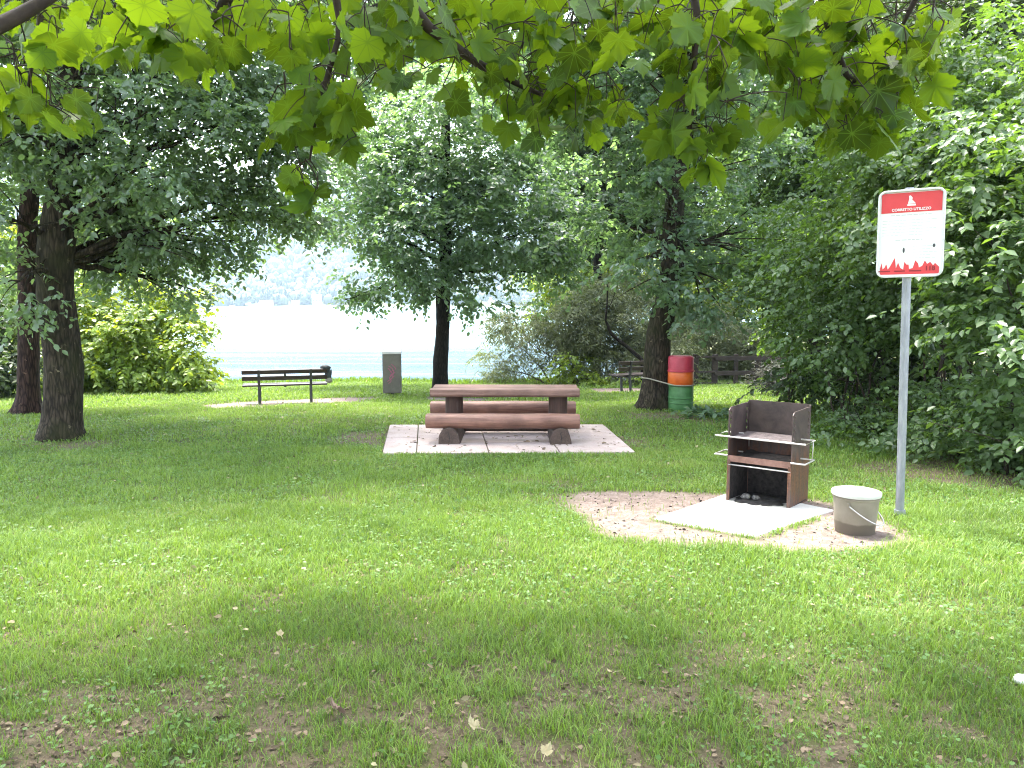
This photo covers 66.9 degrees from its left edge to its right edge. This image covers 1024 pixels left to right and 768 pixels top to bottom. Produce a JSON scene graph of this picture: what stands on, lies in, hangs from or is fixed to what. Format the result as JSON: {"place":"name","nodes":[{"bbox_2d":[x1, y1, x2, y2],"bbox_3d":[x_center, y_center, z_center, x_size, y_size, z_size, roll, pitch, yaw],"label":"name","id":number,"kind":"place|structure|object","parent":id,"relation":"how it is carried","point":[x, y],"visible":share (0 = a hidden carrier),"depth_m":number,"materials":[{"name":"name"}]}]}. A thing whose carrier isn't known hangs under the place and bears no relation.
{"place":"outdoors","nodes":[
{"label":"outdoors","id":0,"kind":"place"},
{"bbox_2d":[204,375,608,383],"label":"bank grass","id":1,"kind":"structure","parent":0,"point":[420,380],"depth_m":27.56,"materials":[{"name":"green plant"}]},
{"bbox_2d":[8,307,826,380],"bbox_3d":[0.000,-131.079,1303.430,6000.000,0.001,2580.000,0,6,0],"label":"lake water","id":2,"kind":"structure","parent":0,"point":[284,338],"depth_m":69.82,"materials":[{"name":"white liquid"}]},
{"bbox_2d":[0,150,1003,306],"bbox_3d":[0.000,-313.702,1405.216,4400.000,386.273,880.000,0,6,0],"label":"hills","id":3,"kind":"structure","parent":0,"point":[487,303],"depth_m":1145.47,"materials":[{"name":"soil"}]},
{"bbox_2d":[258,300,273,305],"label":"lakeside house","id":4,"kind":"structure","parent":3,"relation":"on","point":[266,302],"depth_m":1044.69,"materials":[{"name":"tile"}]},
{"bbox_2d":[291,300,299,305],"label":"lakeside house","id":5,"kind":"structure","parent":3,"relation":"on","point":[295,302],"depth_m":1040.58,"materials":[{"name":"tile"}]},
{"bbox_2d":[311,294,321,305],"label":"lakeside house","id":6,"kind":"structure","parent":3,"relation":"on","point":[316,300],"depth_m":1036.12,"materials":[{"name":"tile"}]},
{"bbox_2d":[0,174,853,306],"bbox_3d":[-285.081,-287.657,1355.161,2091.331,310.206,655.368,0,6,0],"label":"forest","id":7,"kind":"object","parent":3,"relation":"on","point":[279,286],"visible":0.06,"depth_m":1152.69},
{"bbox_2d":[0,0,1019,182],"label":"sky","id":8,"kind":"structure","parent":0,"point":[250,163],"materials":[{"name":"white"}]},
{"bbox_2d":[0,336,1023,767],"bbox_3d":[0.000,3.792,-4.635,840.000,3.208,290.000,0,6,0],"label":"ground","id":9,"kind":"structure","parent":0,"point":[638,516],"depth_m":3.60,"materials":[{"name":"beige soil"}]},
{"bbox_2d":[0,274,42,397],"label":"dark shrub","id":10,"kind":"object","parent":9,"relation":"on","point":[8,383],"visible":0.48,"depth_m":18.54,"materials":[{"name":"green plant"}]},
{"bbox_2d":[0,204,102,351],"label":"sunlit shrub","id":11,"kind":"object","parent":9,"relation":"on","point":[13,227],"visible":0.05,"depth_m":23.64,"materials":[{"name":"green plant"}]},
{"bbox_2d":[0,47,217,414],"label":"broadleaf tree","id":12,"kind":"object","parent":9,"relation":"on","point":[28,399],"visible":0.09,"depth_m":14.14,"materials":[{"name":"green plant"}]},
{"bbox_2d":[9,267,233,394],"bbox_3d":[-10.845,-1.783,21.893,6.439,4.265,5.266,0,6,0],"label":"sunlit shrub","id":13,"kind":"object","parent":9,"relation":"on","point":[135,365],"visible":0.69,"depth_m":20.82,"materials":[{"name":"green plant"}]},
{"bbox_2d":[0,0,389,442],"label":"broadleaf tree","id":14,"kind":"object","parent":9,"relation":"on","point":[123,245],"visible":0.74,"depth_m":11.35,"materials":[{"name":"green plant"}]},
{"bbox_2d":[241,369,326,404],"bbox_3d":[-4.892,0.065,16.728,1.752,0.805,0.472,-2,6,-16],"label":"park bench","id":15,"kind":"object","parent":9,"relation":"on","point":[258,378],"visible":0.88,"depth_m":16.57,"materials":[{"name":"brown wood"}]},
{"bbox_2d":[320,364,331,382],"bbox_3d":[-4.037,-0.221,16.836,0.252,0.411,0.198,-3,7,-30],"label":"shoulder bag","id":16,"kind":"object","parent":15,"relation":"hanging from","point":[328,373],"visible":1,"depth_m":16.80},
{"bbox_2d":[330,697,350,712],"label":"fallen leaf","id":17,"kind":"object","parent":9,"relation":"on","point":[335,706],"visible":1,"depth_m":3.17,"materials":[{"name":"brown plant"}]},
{"bbox_2d":[382,350,401,394],"bbox_3d":[-3.054,-0.259,19.749,0.498,1.211,0.413,-1,6,-7],"label":"litter bin","id":18,"kind":"object","parent":9,"relation":"on","point":[392,371],"visible":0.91,"depth_m":19.55,"materials":[{"name":"metal"}]},
{"bbox_2d":[384,356,399,392],"bbox_3d":[-3.034,-0.244,19.556,0.385,0.931,0.012,-1,6,-7],"label":"door","id":19,"kind":"structure","parent":18,"relation":"in","point":[391,363],"depth_m":19.55,"materials":[{"name":"metal"}]},
{"bbox_2d":[254,0,599,171],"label":"broadleaf tree","id":20,"kind":"object","parent":9,"relation":"on","point":[399,104],"visible":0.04,"depth_m":25.96,"materials":[{"name":"green plant"}]},
{"bbox_2d":[293,57,616,387],"bbox_3d":[-1.076,-4.288,20.199,8.583,9.465,7.121,-3,7,-28],"label":"broadleaf tree","id":21,"kind":"object","parent":9,"relation":"on","point":[446,177],"visible":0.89,"depth_m":19.32,"materials":[{"name":"green plant"}]},
{"bbox_2d":[468,714,487,730],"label":"fallen leaf","id":22,"kind":"object","parent":9,"relation":"on","point":[473,724],"visible":1,"depth_m":3.07,"materials":[{"name":"beige plant"}]},
{"bbox_2d":[0,0,962,220],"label":"maple tree","id":23,"kind":"object","parent":9,"relation":"on","point":[863,99],"visible":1,"depth_m":2.31,"materials":[{"name":"green plant"}]},
{"bbox_2d":[387,424,615,452],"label":"fallen leaves","id":24,"kind":"object","parent":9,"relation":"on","point":[543,448],"visible":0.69,"depth_m":11.10,"materials":[{"name":"brown plant"}]},
{"bbox_2d":[383,424,633,454],"bbox_3d":[-0.175,0.827,11.480,3.639,0.082,2.472,0,6,0],"label":"concrete pad","id":25,"kind":"object","parent":9,"relation":"on","point":[587,438],"visible":0.59,"depth_m":11.04,"materials":[{"name":"grey concrete"}]},
{"bbox_2d":[425,384,579,445],"bbox_3d":[-0.151,0.412,11.748,2.326,0.742,1.798,0,6,1],"label":"picnic table","id":26,"kind":"object","parent":25,"relation":"on","point":[456,417],"visible":0.98,"depth_m":11.36,"materials":[{"name":"brown wood"}]},
{"bbox_2d":[0,399,1020,767],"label":"leaf litter","id":27,"kind":"object","parent":9,"relation":"on","point":[178,739],"visible":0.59,"depth_m":5.04,"materials":[{"name":"brown plant"}]},
{"bbox_2d":[0,377,1023,767],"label":"lawn grass","id":28,"kind":"structure","parent":9,"relation":"on","point":[440,523],"depth_m":4.87,"materials":[{"name":"green plant"}]},
{"bbox_2d":[276,629,283,638],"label":"fallen leaf","id":29,"kind":"object","parent":28,"relation":"on","point":[280,631],"visible":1,"depth_m":3.96,"materials":[{"name":"beige plant"}]},
{"bbox_2d":[0,412,1023,767],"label":"clover patches","id":30,"kind":"object","parent":9,"relation":"on","point":[566,590],"visible":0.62,"depth_m":5.77,"materials":[{"name":"green plant"}]},
{"bbox_2d":[0,556,1023,767],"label":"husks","id":31,"kind":"object","parent":9,"relation":"on","point":[273,747],"visible":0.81,"depth_m":3.29},
{"bbox_2d":[540,741,553,761],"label":"fallen leaf","id":32,"kind":"object","parent":9,"relation":"on","point":[546,750],"visible":1,"depth_m":2.90,"materials":[{"name":"beige plant"}]},
{"bbox_2d":[510,245,655,331],"bbox_3d":[3.741,-3.016,36.715,8.025,8.364,4.958,0,6,0],"label":"sunlit shrub","id":33,"kind":"object","parent":9,"relation":"on","point":[545,290],"visible":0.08,"depth_m":36.15,"materials":[{"name":"green plant"}]},
{"bbox_2d":[528,351,641,386],"bbox_3d":[2.681,-0.438,25.333,4.537,1.234,2.021,1,6,11],"label":"green shrub","id":34,"kind":"object","parent":9,"relation":"on","point":[571,375],"visible":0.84,"depth_m":25.26,"materials":[{"name":"green plant"}]},
{"bbox_2d":[465,260,711,386],"bbox_3d":[2.763,-2.127,27.161,9.118,4.624,5.718,0,6,0],"label":"willow bush","id":35,"kind":"object","parent":9,"relation":"on","point":[583,330],"visible":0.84,"depth_m":26.25,"materials":[{"name":"green plant"}]},
{"bbox_2d":[604,284,643,379],"bbox_3d":[3.576,-1.592,24.443,1.360,3.342,0.338,0,6,0],"label":"crooked bough","id":36,"kind":"object","parent":9,"relation":"on","point":[631,350],"visible":0.74,"depth_m":24.31,"materials":[{"name":"brown plant"}]},
{"bbox_2d":[608,361,643,390],"bbox_3d":[3.720,-0.216,21.833,2.061,0.947,0.555,-3,7,-28],"label":"park bench","id":37,"kind":"object","parent":9,"relation":"on","point":[630,369],"visible":0.43,"depth_m":21.37,"materials":[{"name":"brown wood"}]},
{"bbox_2d":[488,57,789,377],"bbox_3d":[4.702,-6.293,30.363,14.857,13.897,7.669,-2,6,-15],"label":"broadleaf tree","id":38,"kind":"object","parent":9,"relation":"on","point":[594,261],"visible":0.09,"depth_m":29.25,"materials":[{"name":"green plant"}]},
{"bbox_2d":[507,0,822,410],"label":"broadleaf tree","id":39,"kind":"object","parent":9,"relation":"on","point":[679,266],"visible":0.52,"depth_m":14.83,"materials":[{"name":"green plant"}]},
{"bbox_2d":[667,355,693,411],"bbox_3d":[3.232,-0.012,14.864,0.514,1.068,0.512,0,6,0],"label":"painted drum","id":40,"kind":"object","parent":9,"relation":"on","point":[680,370],"visible":0.96,"depth_m":14.67,"materials":[{"name":"metal"}]},
{"bbox_2d":[641,376,694,385],"bbox_3d":[3.011,-0.061,15.048,0.624,0.125,1.127,-5,8,-42],"label":"tie strap","id":41,"kind":"object","parent":40,"relation":"attached to","point":[665,382],"visible":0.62,"depth_m":14.79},
{"bbox_2d":[653,404,746,419],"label":"weed plant","id":42,"kind":"object","parent":9,"relation":"on","point":[695,410],"visible":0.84,"depth_m":13.62,"materials":[{"name":"green plant"}]},
{"bbox_2d":[644,248,790,342],"bbox_3d":[10.387,-3.710,35.175,9.114,5.995,6.179,0,6,0],"label":"sunlit shrub","id":43,"kind":"object","parent":9,"relation":"on","point":[702,289],"visible":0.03,"depth_m":34.10,"materials":[{"name":"green plant"}]},
{"bbox_2d":[617,298,826,379],"bbox_3d":[8.015,-1.738,29.932,8.658,3.414,5.863,0,6,0],"label":"willow bush","id":44,"kind":"object","parent":9,"relation":"on","point":[728,348],"visible":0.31,"depth_m":28.91,"materials":[{"name":"green plant"}]},
{"bbox_2d":[559,490,913,552],"bbox_3d":[1.823,1.144,6.685,2.855,0.150,2.418,0,6,0],"label":"grit","id":45,"kind":"object","parent":9,"relation":"on","point":[701,529],"visible":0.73,"depth_m":6.43,"materials":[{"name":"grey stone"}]},
{"bbox_2d":[693,354,786,384],"bbox_3d":[7.803,-0.405,26.535,3.452,1.272,0.213,-1,6,-10],"label":"rail fence","id":46,"kind":"object","parent":9,"relation":"on","point":[716,373],"visible":0.61,"depth_m":26.37,"materials":[{"name":"brown wood"}]},
{"bbox_2d":[655,492,832,536],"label":"concrete slab","id":47,"kind":"structure","parent":9,"relation":"on","point":[721,513],"depth_m":6.67,"materials":[{"name":"grey concrete"}]},
{"bbox_2d":[734,492,786,505],"bbox_3d":[2.361,1.087,7.277,0.565,0.051,0.659,5,7,38],"label":"ash heap","id":48,"kind":"object","parent":47,"relation":"on","point":[767,500],"visible":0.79,"depth_m":7.24,"materials":[{"name":"grey"}]},
{"bbox_2d":[740,493,750,498],"bbox_3d":[2.207,1.058,7.324,0.096,0.051,0.101,3,7,25],"label":"charred lump","id":49,"kind":"object","parent":48,"relation":"on","point":[745,496],"visible":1,"depth_m":7.30,"materials":[{"name":"grey stone"}]},
{"bbox_2d":[752,495,759,499],"bbox_3d":[2.294,1.066,7.288,0.080,0.040,0.084,0,6,0],"label":"charred lump","id":50,"kind":"object","parent":48,"relation":"on","point":[755,497],"visible":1,"depth_m":7.26,"materials":[{"name":"grey stone"}]},
{"bbox_2d":[714,400,815,507],"bbox_3d":[2.416,0.678,7.311,0.855,0.975,0.527,5,7,38],"label":"barbecue grill","id":51,"kind":"object","parent":47,"relation":"on","point":[768,449],"visible":0.99,"depth_m":7.43,"materials":[{"name":"metal"}]},
{"bbox_2d":[740,357,786,396],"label":"grey tuft bush","id":52,"kind":"object","parent":9,"relation":"on","point":[768,384],"visible":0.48,"depth_m":19.57,"materials":[{"name":"green plant"}]},
{"bbox_2d":[718,195,892,410],"bbox_3d":[5.935,-1.632,15.436,3.542,4.376,3.945,-5,7,-37],"label":"leafy shrub","id":53,"kind":"object","parent":9,"relation":"on","point":[773,328],"visible":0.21,"depth_m":15.28,"materials":[{"name":"green plant"}]},
{"bbox_2d":[630,0,984,385],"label":"broadleaf tree","id":54,"kind":"object","parent":9,"relation":"on","point":[774,191],"visible":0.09,"depth_m":22.30,"materials":[{"name":"green plant"}]},
{"bbox_2d":[722,105,984,437],"bbox_3d":[5.623,-1.882,12.473,4.829,5.310,3.765,-3,7,-28],"label":"leafy shrub","id":55,"kind":"object","parent":9,"relation":"on","point":[848,305],"visible":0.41,"depth_m":12.11,"materials":[{"name":"green plant"}]},
{"bbox_2d":[831,486,883,535],"bbox_3d":[2.725,1.003,6.108,0.395,0.334,0.391,-2,6,-20],"label":"lidded bucket","id":56,"kind":"object","parent":9,"relation":"on","point":[856,511],"visible":1,"depth_m":5.99,"materials":[{"name":"plastic"}]},
{"bbox_2d":[734,199,1023,428],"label":"leafy shrub","id":57,"kind":"object","parent":9,"relation":"on","point":[781,385],"visible":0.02,"depth_m":13.95,"materials":[{"name":"green plant"}]},
{"bbox_2d":[786,0,1023,459],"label":"leafy shrub","id":58,"kind":"object","parent":9,"relation":"on","point":[973,90],"visible":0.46,"depth_m":10.40,"materials":[{"name":"green plant"}]},
{"bbox_2d":[876,187,946,515],"bbox_3d":[3.316,-0.222,6.547,0.502,2.811,0.175,4,7,31],"label":"information sign","id":59,"kind":"object","parent":9,"relation":"on","point":[911,233],"visible":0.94,"depth_m":6.42,"materials":[{"name":"white metal"}]},
{"bbox_2d":[810,352,1023,474],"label":"leafy shrub","id":60,"kind":"object","parent":9,"relation":"on","point":[885,420],"visible":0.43,"depth_m":10.37,"materials":[{"name":"green plant"}]},
{"bbox_2d":[861,68,1023,487],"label":"leafy shrub","id":61,"kind":"object","parent":9,"relation":"on","point":[998,323],"visible":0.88,"depth_m":8.74,"materials":[{"name":"green plant"}]},
{"bbox_2d":[864,0,1023,162],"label":"broadleaf tree","id":62,"kind":"object","parent":9,"relation":"on","point":[972,8],"visible":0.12,"depth_m":16.16,"materials":[{"name":"green plant"}]},
{"bbox_2d":[1012,674,1023,684],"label":"stone","id":63,"kind":"object","parent":9,"relation":"on","point":[1018,678],"visible":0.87,"depth_m":3.47,"materials":[{"name":"white stone"}]}
]}

